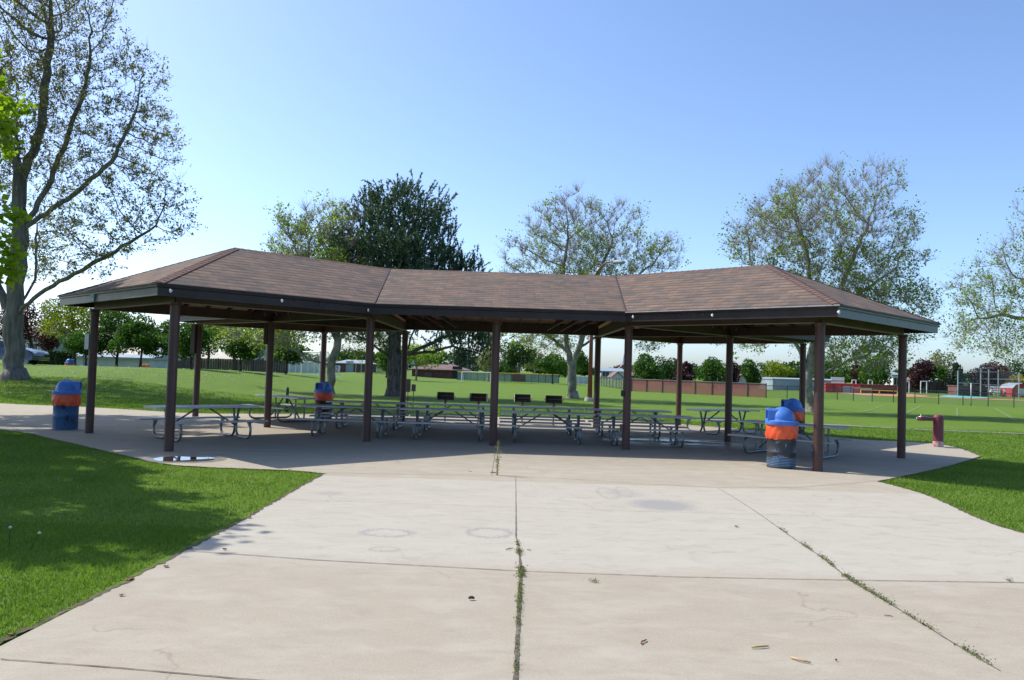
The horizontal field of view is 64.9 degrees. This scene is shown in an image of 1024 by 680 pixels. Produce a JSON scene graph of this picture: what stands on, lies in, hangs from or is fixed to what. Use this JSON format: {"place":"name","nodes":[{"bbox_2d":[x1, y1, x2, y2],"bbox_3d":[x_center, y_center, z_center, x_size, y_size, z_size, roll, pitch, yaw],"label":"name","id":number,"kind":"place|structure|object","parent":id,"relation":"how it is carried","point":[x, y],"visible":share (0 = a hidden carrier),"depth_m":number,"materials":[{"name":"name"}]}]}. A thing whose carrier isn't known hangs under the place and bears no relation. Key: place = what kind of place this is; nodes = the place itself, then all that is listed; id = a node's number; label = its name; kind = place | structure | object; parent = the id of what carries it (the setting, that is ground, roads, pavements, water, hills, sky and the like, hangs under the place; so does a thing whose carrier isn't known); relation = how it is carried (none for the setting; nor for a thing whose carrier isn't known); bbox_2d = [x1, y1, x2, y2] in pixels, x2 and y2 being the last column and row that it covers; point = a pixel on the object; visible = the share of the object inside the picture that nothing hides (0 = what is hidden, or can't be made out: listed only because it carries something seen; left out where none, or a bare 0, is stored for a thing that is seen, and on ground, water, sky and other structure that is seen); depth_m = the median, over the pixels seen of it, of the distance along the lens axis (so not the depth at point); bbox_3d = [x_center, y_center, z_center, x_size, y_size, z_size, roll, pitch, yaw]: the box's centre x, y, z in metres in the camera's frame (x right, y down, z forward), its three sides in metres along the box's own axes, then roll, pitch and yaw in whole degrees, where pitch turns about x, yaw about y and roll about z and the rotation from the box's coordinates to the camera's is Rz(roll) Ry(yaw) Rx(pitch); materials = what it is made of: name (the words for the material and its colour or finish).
{"place":"outdoors","nodes":[
{"label":"outdoors","id":0,"kind":"place"},
{"bbox_2d":[0,430,320,644],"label":"grass","id":1,"kind":"structure","parent":0,"point":[144,543],"depth_m":9.15,"materials":[{"name":"plant"}]},
{"bbox_2d":[0,375,699,425],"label":"grass","id":2,"kind":"structure","parent":0,"point":[18,399],"depth_m":34.09,"materials":[{"name":"plant"}]},
{"bbox_2d":[0,403,1023,679],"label":"plaza","id":3,"kind":"structure","parent":0,"point":[242,611],"depth_m":7.55,"materials":[{"name":"concrete"}]},
{"bbox_2d":[52,379,81,429],"bbox_3d":[-11.177,1.609,20.179,0.672,1.247,0.672,3,-2,-20],"label":"trash can","id":4,"kind":"object","parent":3,"relation":"on","point":[66,398],"visible":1,"depth_m":19.95,"materials":[{"name":"blue paint"}]},
{"bbox_2d":[1,658,260,679],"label":"cross joint","id":5,"kind":"object","parent":3,"relation":"on","point":[133,668],"visible":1,"depth_m":4.77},
{"bbox_2d":[0,473,325,643],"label":"soil edge","id":6,"kind":"object","parent":3,"relation":"on","point":[90,599],"visible":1,"depth_m":6.70,"materials":[{"name":"soil"}]},
{"bbox_2d":[154,456,214,461],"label":"puddle","id":7,"kind":"object","parent":3,"relation":"on","point":[182,459],"visible":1,"depth_m":14.85,"materials":[{"name":"clear liquid"}]},
{"bbox_2d":[144,455,226,462],"bbox_3d":[-6.037,2.200,14.872,1.417,0.001,1.210,2,-2,0],"label":"damp ring","id":8,"kind":"object","parent":3,"relation":"on","point":[217,458],"visible":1,"depth_m":14.94,"materials":[{"name":"concrete"}]},
{"bbox_2d":[135,404,267,441],"bbox_3d":[-7.264,1.927,18.884,1.685,0.764,2.450,0,-3,45],"label":"picnic table","id":9,"kind":"object","parent":3,"relation":"on","point":[235,421],"visible":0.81,"depth_m":18.82,"materials":[{"name":"metal"}]},
{"bbox_2d":[241,394,329,421],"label":"picnic table","id":10,"kind":"object","parent":3,"relation":"on","point":[279,409],"visible":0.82,"depth_m":25.29,"materials":[{"name":"metal"}]},
{"bbox_2d":[313,381,333,418],"bbox_3d":[-6.316,2.008,26.989,0.672,1.247,0.674,1,-2,18],"label":"trash can","id":11,"kind":"object","parent":3,"relation":"on","point":[324,392],"visible":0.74,"depth_m":26.75,"materials":[{"name":"blue paint"}]},
{"bbox_2d":[295,404,401,437],"bbox_3d":[-4.188,2.096,20.913,2.450,0.764,1.685,2,-2,0],"label":"picnic table","id":12,"kind":"object","parent":3,"relation":"on","point":[381,422],"visible":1,"depth_m":20.79,"materials":[{"name":"metal"}]},
{"bbox_2d":[322,400,414,429],"bbox_3d":[-4.191,2.197,23.701,2.450,0.764,1.685,2,-2,0],"label":"picnic table","id":13,"kind":"object","parent":3,"relation":"on","point":[347,413],"visible":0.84,"depth_m":23.53,"materials":[{"name":"metal"}]},
{"bbox_2d":[397,407,489,440],"bbox_3d":[-1.639,2.175,20.883,2.450,0.764,1.685,2,-2,0],"label":"picnic table","id":14,"kind":"object","parent":3,"relation":"on","point":[416,434],"visible":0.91,"depth_m":20.70,"materials":[{"name":"metal"}]},
{"bbox_2d":[437,392,455,421],"bbox_3d":[-2.267,2.274,27.353,0.680,1.005,0.415,2,-2,-4],"label":"park grill","id":15,"kind":"object","parent":3,"relation":"on","point":[445,396],"visible":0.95,"depth_m":27.55,"materials":[{"name":"metal"}]},
{"bbox_2d":[410,403,489,432],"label":"picnic table","id":16,"kind":"object","parent":3,"relation":"on","point":[428,414],"visible":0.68,"depth_m":23.38,"materials":[{"name":"metal"}]},
{"bbox_2d":[469,393,487,422],"bbox_3d":[-1.128,2.300,27.077,0.680,1.005,0.415,2,-2,5],"label":"park grill","id":17,"kind":"object","parent":3,"relation":"on","point":[478,397],"visible":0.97,"depth_m":27.11,"materials":[{"name":"metal"}]},
{"bbox_2d":[57,247,941,471],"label":"picnic pavilion","id":18,"kind":"structure","parent":3,"relation":"on","point":[269,293],"depth_m":19.37,"materials":[{"name":"wood"}]},
{"bbox_2d":[513,477,521,679],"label":"joint","id":19,"kind":"object","parent":3,"relation":"on","point":[515,676],"visible":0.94,"depth_m":5.72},
{"bbox_2d":[512,541,527,675],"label":"weeds","id":20,"kind":"object","parent":3,"relation":"on","point":[521,567],"visible":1,"depth_m":6.61,"materials":[{"name":"green plant"}]},
{"bbox_2d":[514,394,532,423],"bbox_3d":[0.359,2.364,27.562,0.680,1.005,0.415,2,-2,-2],"label":"park grill","id":21,"kind":"object","parent":3,"relation":"on","point":[522,398],"visible":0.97,"depth_m":27.76,"materials":[{"name":"metal"}]},
{"bbox_2d":[499,405,584,434],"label":"picnic table","id":22,"kind":"object","parent":3,"relation":"on","point":[568,420],"visible":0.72,"depth_m":23.36,"materials":[{"name":"metal"}]},
{"bbox_2d":[499,410,596,443],"bbox_3d":[0.900,2.255,20.903,2.450,0.764,1.685,2,-2,0],"label":"picnic table","id":23,"kind":"object","parent":3,"relation":"on","point":[577,437],"visible":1,"depth_m":20.69,"materials":[{"name":"metal"}]},
{"bbox_2d":[544,395,562,424],"bbox_3d":[1.410,2.386,27.251,0.680,1.005,0.415,2,-2,3],"label":"park grill","id":24,"kind":"object","parent":3,"relation":"on","point":[553,399],"visible":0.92,"depth_m":27.45,"materials":[{"name":"metal"}]},
{"bbox_2d":[200,551,976,581],"bbox_3d":[1.530,2.168,7.527,9.254,0.001,0.361,2,-2,1],"label":"cross joint","id":25,"kind":"object","parent":3,"relation":"on","point":[597,573],"visible":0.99,"depth_m":7.45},
{"bbox_2d":[583,408,674,437],"bbox_3d":[3.395,2.435,23.711,2.450,0.764,1.685,2,-2,0],"label":"picnic table","id":26,"kind":"object","parent":3,"relation":"on","point":[599,418],"visible":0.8,"depth_m":23.55,"materials":[{"name":"metal"}]},
{"bbox_2d":[594,413,699,447],"bbox_3d":[3.449,2.334,20.863,2.450,0.764,1.685,2,-2,0],"label":"picnic table","id":27,"kind":"object","parent":3,"relation":"on","point":[670,430],"visible":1,"depth_m":20.74,"materials":[{"name":"metal"}]},
{"bbox_2d":[686,408,764,434],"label":"picnic table","id":28,"kind":"object","parent":3,"relation":"on","point":[703,422],"visible":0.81,"depth_m":25.79,"materials":[{"name":"metal"}]},
{"bbox_2d":[765,407,798,468],"bbox_3d":[5.574,2.005,16.631,0.674,1.247,0.672,2,-2,8],"label":"trash can","id":29,"kind":"object","parent":3,"relation":"on","point":[782,429],"visible":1,"depth_m":16.39,"materials":[{"name":"black paint"}]},
{"bbox_2d":[728,420,856,458],"bbox_3d":[6.679,2.377,19.234,2.450,0.766,1.685,0,-3,42],"label":"picnic table","id":30,"kind":"object","parent":3,"relation":"on","point":[827,427],"visible":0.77,"depth_m":19.10,"materials":[{"name":"metal"}]},
{"bbox_2d":[781,398,804,438],"bbox_3d":[8.350,2.357,23.940,0.672,1.247,0.672,2,-2,0],"label":"trash can","id":31,"kind":"object","parent":3,"relation":"on","point":[794,405],"visible":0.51,"depth_m":23.72,"materials":[{"name":"black paint"}]},
{"bbox_2d":[778,527,995,663],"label":"weeds","id":32,"kind":"object","parent":3,"relation":"on","point":[848,576],"visible":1,"depth_m":6.93,"materials":[{"name":"green plant"}]},
{"bbox_2d":[916,414,943,446],"bbox_3d":[12.056,2.609,23.227,0.797,0.930,0.294,2,-2,-2],"label":"drinking fountain","id":33,"kind":"object","parent":3,"relation":"on","point":[938,430],"visible":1,"depth_m":23.13,"materials":[{"name":"red paint"}]},
{"bbox_2d":[0,360,1023,645],"bbox_3d":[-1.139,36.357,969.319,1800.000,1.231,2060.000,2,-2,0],"label":"ground","id":34,"kind":"structure","parent":0,"point":[852,412],"depth_m":40.10,"materials":[{"name":"plant"}]},
{"bbox_2d":[0,48,37,291],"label":"maple tree","id":35,"kind":"object","parent":34,"relation":"on","point":[9,106],"visible":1,"depth_m":19.36,"materials":[{"name":"green plant"}]},
{"bbox_2d":[0,339,49,364],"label":"parked car","id":36,"kind":"object","parent":34,"relation":"on","point":[34,356],"visible":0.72,"depth_m":49.45,"materials":[{"name":"grey paint"}]},
{"bbox_2d":[1,297,68,348],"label":"plum tree","id":37,"kind":"object","parent":34,"relation":"on","point":[28,317],"visible":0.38,"depth_m":65.88,"materials":[{"name":"brown plant"}]},
{"bbox_2d":[33,332,61,350],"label":"plum tree","id":38,"kind":"object","parent":34,"relation":"on","point":[48,344],"visible":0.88,"depth_m":69.72,"materials":[{"name":"brown plant"}]},
{"bbox_2d":[27,350,76,365],"bbox_3d":[-35.949,1.732,62.939,3.427,1.921,1.430,2,-2,0],"label":"hedge","id":39,"kind":"object","parent":34,"relation":"on","point":[58,357],"visible":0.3,"depth_m":62.44,"materials":[{"name":"green plant"}]},
{"bbox_2d":[23,327,84,363],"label":"house","id":40,"kind":"structure","parent":34,"relation":"on","point":[34,347],"depth_m":86.57,"materials":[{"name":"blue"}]},
{"bbox_2d":[34,299,129,365],"bbox_3d":[-33.288,-0.493,62.077,5.920,6.568,6.040,1,-2,30],"label":"lime tree","id":41,"kind":"object","parent":34,"relation":"on","point":[73,322],"visible":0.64,"depth_m":60.70,"materials":[{"name":"green plant"}]},
{"bbox_2d":[58,330,118,365],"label":"maple tree","id":42,"kind":"object","parent":34,"relation":"on","point":[74,342],"visible":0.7,"depth_m":56.86,"materials":[{"name":"green plant"}]},
{"bbox_2d":[0,0,207,379],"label":"ash tree","id":43,"kind":"object","parent":34,"relation":"on","point":[13,306],"visible":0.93,"depth_m":38.91,"materials":[{"name":"grey plant"}]},
{"bbox_2d":[82,308,154,366],"bbox_3d":[-29.432,-0.428,60.065,4.525,5.741,5.145,1,-2,21],"label":"maple tree","id":44,"kind":"object","parent":34,"relation":"on","point":[106,329],"visible":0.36,"depth_m":59.33,"materials":[{"name":"green plant"}]},
{"bbox_2d":[76,353,180,367],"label":"long shed","id":45,"kind":"structure","parent":34,"relation":"on","point":[129,360],"depth_m":75.94,"materials":[{"name":"white"}]},
{"bbox_2d":[105,313,167,366],"bbox_3d":[-26.730,0.059,57.849,4.002,4.127,3.558,2,-2,-12],"label":"maple tree","id":46,"kind":"object","parent":34,"relation":"on","point":[135,333],"visible":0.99,"depth_m":57.31,"materials":[{"name":"green plant"}]},
{"bbox_2d":[146,319,180,352],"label":"maple tree","id":47,"kind":"object","parent":34,"relation":"on","point":[165,329],"visible":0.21,"depth_m":89.20,"materials":[{"name":"green plant"}]},
{"bbox_2d":[157,322,216,368],"bbox_3d":[-22.921,0.435,56.800,3.620,3.524,4.439,2,-2,0],"label":"maple tree","id":48,"kind":"object","parent":34,"relation":"on","point":[185,340],"visible":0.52,"depth_m":56.34,"materials":[{"name":"green plant"}]},
{"bbox_2d":[185,322,230,368],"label":"maple tree","id":49,"kind":"object","parent":34,"relation":"on","point":[208,355],"visible":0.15,"depth_m":95.82,"materials":[{"name":"green plant"}]},
{"bbox_2d":[178,358,287,372],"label":"board fence","id":50,"kind":"object","parent":34,"relation":"on","point":[252,365],"visible":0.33,"depth_m":103.89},
{"bbox_2d":[206,325,262,369],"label":"lime tree","id":51,"kind":"object","parent":34,"relation":"on","point":[219,328],"visible":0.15,"depth_m":90.94,"materials":[{"name":"green plant"}]},
{"bbox_2d":[220,330,266,370],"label":"maple tree","id":52,"kind":"object","parent":34,"relation":"on","point":[242,349],"visible":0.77,"depth_m":61.04,"materials":[{"name":"green plant"}]},
{"bbox_2d":[256,330,307,349],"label":"lime tree","id":53,"kind":"object","parent":34,"relation":"on","point":[296,338],"visible":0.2,"depth_m":119.01,"materials":[{"name":"green plant"}]},
{"bbox_2d":[273,347,304,373],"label":"maple tree","id":54,"kind":"object","parent":34,"relation":"on","point":[288,358],"visible":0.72,"depth_m":69.70,"materials":[{"name":"green plant"}]},
{"bbox_2d":[285,362,318,372],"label":"white fence","id":55,"kind":"object","parent":34,"relation":"on","point":[309,367],"visible":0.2,"depth_m":131.88,"materials":[{"name":"paint"}]},
{"bbox_2d":[211,189,411,393],"bbox_3d":[-11.690,-2.896,48.284,11.758,12.578,8.588,2,-2,0],"label":"sycamore tree","id":56,"kind":"object","parent":34,"relation":"on","point":[300,228],"visible":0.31,"depth_m":47.27,"materials":[{"name":"green plant"}]},
{"bbox_2d":[336,360,375,372],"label":"restroom building","id":57,"kind":"structure","parent":34,"relation":"on","point":[344,366],"depth_m":149.86,"materials":[{"name":"grey brick"}]},
{"bbox_2d":[336,351,376,361],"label":"distant tree","id":58,"kind":"object","parent":34,"relation":"on","point":[342,357],"visible":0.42,"depth_m":207.01,"materials":[{"name":"green plant"}]},
{"bbox_2d":[355,363,385,373],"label":"outfield fence","id":59,"kind":"object","parent":34,"relation":"on","point":[360,367],"visible":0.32,"depth_m":127.88,"materials":[{"name":"grey"}]},
{"bbox_2d":[374,347,386,377],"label":"maple tree","id":60,"kind":"object","parent":34,"relation":"on","point":[381,360],"visible":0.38,"depth_m":103.97,"materials":[{"name":"green plant"}]},
{"bbox_2d":[315,169,514,396],"bbox_3d":[-5.910,-3.428,48.766,12.638,14.039,9.109,2,-2,0],"label":"pine tree","id":61,"kind":"object","parent":34,"relation":"on","point":[401,247],"visible":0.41,"depth_m":47.87,"materials":[{"name":"green plant"}]},
{"bbox_2d":[401,343,445,380],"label":"lime tree","id":62,"kind":"object","parent":34,"relation":"on","point":[417,360],"visible":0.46,"depth_m":99.68,"materials":[{"name":"green plant"}]},
{"bbox_2d":[408,364,471,378],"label":"concession building","id":63,"kind":"structure","parent":34,"relation":"on","point":[446,371],"depth_m":131.86,"materials":[{"name":"red brick"}]},
{"bbox_2d":[449,347,472,367],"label":"spruce tree","id":64,"kind":"object","parent":34,"relation":"on","point":[463,355],"visible":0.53,"depth_m":188.94,"materials":[{"name":"green plant"}]},
{"bbox_2d":[476,333,506,381],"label":"birch tree","id":65,"kind":"object","parent":34,"relation":"on","point":[488,360],"visible":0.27,"depth_m":111.72,"materials":[{"name":"green plant"}]},
{"bbox_2d":[457,371,558,382],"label":"outfield fence","id":66,"kind":"object","parent":34,"relation":"on","point":[529,377],"visible":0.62,"depth_m":117.87,"materials":[{"name":"metal"}]},
{"bbox_2d":[500,341,536,372],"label":"maple tree","id":67,"kind":"object","parent":34,"relation":"on","point":[514,357],"visible":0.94,"depth_m":124.34,"materials":[{"name":"green plant"}]},
{"bbox_2d":[522,346,544,373],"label":"birch tree","id":68,"kind":"object","parent":34,"relation":"on","point":[540,356],"visible":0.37,"depth_m":169.75,"materials":[{"name":"green plant"}]},
{"bbox_2d":[533,352,567,383],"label":"maple tree","id":69,"kind":"object","parent":34,"relation":"on","point":[547,362],"visible":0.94,"depth_m":111.21,"materials":[{"name":"green plant"}]},
{"bbox_2d":[572,350,588,375],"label":"maple tree","id":70,"kind":"object","parent":34,"relation":"on","point":[582,363],"visible":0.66,"depth_m":149.03,"materials":[{"name":"green plant"}]},
{"bbox_2d":[490,181,691,398],"bbox_3d":[5.021,-3.551,55.291,14.474,15.441,9.375,2,-2,0],"label":"sycamore tree","id":71,"kind":"object","parent":34,"relation":"on","point":[564,258],"visible":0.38,"depth_m":54.78,"materials":[{"name":"green plant"}]},
{"bbox_2d":[584,260,624,400],"bbox_3d":[5.730,-0.554,50.138,0.653,8.825,2.712,4,-3,-43],"label":"lamp post","id":72,"kind":"object","parent":34,"relation":"on","point":[590,374],"visible":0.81,"depth_m":50.67,"materials":[{"name":"metal"}]},
{"bbox_2d":[600,368,623,377],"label":"warehouse","id":73,"kind":"structure","parent":34,"relation":"on","point":[605,372],"depth_m":229.85,"materials":[{"name":"beige"}]},
{"bbox_2d":[601,376,623,388],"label":"field fence","id":74,"kind":"object","parent":34,"relation":"on","point":[614,382],"visible":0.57,"depth_m":97.84,"materials":[{"name":"green"}]},
{"bbox_2d":[632,353,665,379],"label":"maple tree","id":75,"kind":"object","parent":34,"relation":"on","point":[643,368],"visible":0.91,"depth_m":104.43,"materials":[{"name":"green plant"}]},
{"bbox_2d":[653,355,676,379],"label":"maple tree","id":76,"kind":"object","parent":34,"relation":"on","point":[670,365],"visible":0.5,"depth_m":134.07,"materials":[{"name":"green plant"}]},
{"bbox_2d":[674,361,695,380],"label":"plum tree","id":77,"kind":"object","parent":34,"relation":"on","point":[687,368],"visible":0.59,"depth_m":119.53,"materials":[{"name":"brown plant"}]},
{"bbox_2d":[631,379,766,397],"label":"field fence","id":78,"kind":"object","parent":34,"relation":"on","point":[708,388],"visible":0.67,"depth_m":76.59,"materials":[{"name":"brown fabric"}]},
{"bbox_2d":[696,356,725,381],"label":"maple tree","id":79,"kind":"object","parent":34,"relation":"on","point":[713,370],"visible":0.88,"depth_m":111.52,"materials":[{"name":"green plant"}]},
{"bbox_2d":[740,358,765,382],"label":"maple tree","id":80,"kind":"object","parent":34,"relation":"on","point":[751,374],"visible":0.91,"depth_m":114.27,"materials":[{"name":"green plant"}]},
{"bbox_2d":[760,360,796,377],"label":"lime tree","id":81,"kind":"object","parent":34,"relation":"on","point":[775,369],"visible":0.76,"depth_m":148.32,"materials":[{"name":"green plant"}]},
{"bbox_2d":[781,360,813,377],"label":"distant tree","id":82,"kind":"object","parent":34,"relation":"on","point":[792,364],"visible":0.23,"depth_m":218.94,"materials":[{"name":"green plant"}]},
{"bbox_2d":[759,377,843,390],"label":"storage building","id":83,"kind":"structure","parent":34,"relation":"on","point":[782,383],"depth_m":121.89,"materials":[{"name":"white"}]},
{"bbox_2d":[813,355,853,382],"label":"maple tree","id":84,"kind":"object","parent":34,"relation":"on","point":[835,373],"visible":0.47,"depth_m":148.00,"materials":[{"name":"green plant"}]},
{"bbox_2d":[710,147,957,411],"bbox_3d":[17.846,-3.492,45.652,14.853,15.427,7.864,2,-2,0],"label":"sycamore tree","id":85,"kind":"object","parent":34,"relation":"on","point":[864,350],"visible":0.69,"depth_m":45.01,"materials":[{"name":"green plant"}]},
{"bbox_2d":[686,421,1023,532],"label":"grass","id":86,"kind":"structure","parent":34,"relation":"on","point":[978,438],"depth_m":16.84,"materials":[{"name":"plant"}]},
{"bbox_2d":[848,360,865,383],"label":"plum tree","id":87,"kind":"object","parent":34,"relation":"on","point":[855,375],"visible":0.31,"depth_m":144.15,"materials":[{"name":"brown plant"}]},
{"bbox_2d":[857,348,894,384],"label":"maple tree","id":88,"kind":"object","parent":34,"relation":"on","point":[882,375],"visible":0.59,"depth_m":133.81,"materials":[{"name":"green plant"}]},
{"bbox_2d":[835,392,924,396],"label":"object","id":89,"kind":"object","parent":34,"relation":"on","point":[907,395],"visible":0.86,"depth_m":107.30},
{"bbox_2d":[824,383,860,392],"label":"dugout","id":90,"kind":"object","parent":89,"relation":"on","point":[847,389],"visible":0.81,"depth_m":112.87,"materials":[{"name":"red brick"}]},
{"bbox_2d":[859,384,897,393],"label":"dugout","id":91,"kind":"object","parent":89,"relation":"on","point":[878,387],"visible":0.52,"depth_m":113.80,"materials":[{"name":"red brick"}]},
{"bbox_2d":[766,385,1013,407],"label":"field fence","id":92,"kind":"object","parent":34,"relation":"on","point":[897,389],"visible":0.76,"depth_m":70.27,"materials":[{"name":"grey"}]},
{"bbox_2d":[907,358,936,392],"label":"plum tree","id":93,"kind":"object","parent":34,"relation":"on","point":[921,371],"visible":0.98,"depth_m":139.78,"materials":[{"name":"purple plant"}]},
{"bbox_2d":[906,380,949,392],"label":"board fence","id":94,"kind":"object","parent":34,"relation":"on","point":[935,387],"visible":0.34,"depth_m":141.85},
{"bbox_2d":[928,365,948,389],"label":"maple tree","id":95,"kind":"object","parent":34,"relation":"on","point":[941,374],"visible":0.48,"depth_m":154.47,"materials":[{"name":"green plant"}]},
{"bbox_2d":[925,349,956,378],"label":"birch tree","id":96,"kind":"object","parent":34,"relation":"on","point":[939,360],"visible":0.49,"depth_m":173.53,"materials":[{"name":"green plant"}]},
{"bbox_2d":[942,362,964,392],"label":"spruce tree","id":97,"kind":"object","parent":34,"relation":"on","point":[951,378],"visible":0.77,"depth_m":139.62,"materials":[{"name":"green plant"}]},
{"bbox_2d":[947,385,989,396],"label":"dugout","id":98,"kind":"object","parent":34,"relation":"on","point":[963,390],"visible":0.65,"depth_m":118.38,"materials":[{"name":"red brick"}]},
{"bbox_2d":[935,187,1023,370],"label":"sycamore tree","id":99,"kind":"object","parent":34,"relation":"on","point":[1005,312],"visible":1,"depth_m":49.45,"materials":[{"name":"green plant"}]},
{"bbox_2d":[966,361,1013,394],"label":"plum tree","id":100,"kind":"object","parent":34,"relation":"on","point":[993,377],"visible":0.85,"depth_m":136.53,"materials":[{"name":"purple plant"}]},
{"bbox_2d":[957,368,1023,397],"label":"backstop","id":101,"kind":"object","parent":34,"relation":"on","point":[1019,379],"visible":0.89,"depth_m":112.62,"materials":[{"name":"grey"}]},
{"bbox_2d":[999,383,1023,397],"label":"barn shed","id":102,"kind":"structure","parent":34,"relation":"on","point":[1011,387],"depth_m":122.00,"materials":[{"name":"red"}]},
{"bbox_2d":[1004,358,1023,378],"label":"maple tree","id":103,"kind":"object","parent":34,"relation":"on","point":[1018,367],"visible":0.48,"depth_m":165.16,"materials":[{"name":"green plant"}]},
{"bbox_2d":[0,0,1023,372],"label":"sky","id":104,"kind":"structure","parent":0,"point":[685,108],"materials":[{"name":"blue"}]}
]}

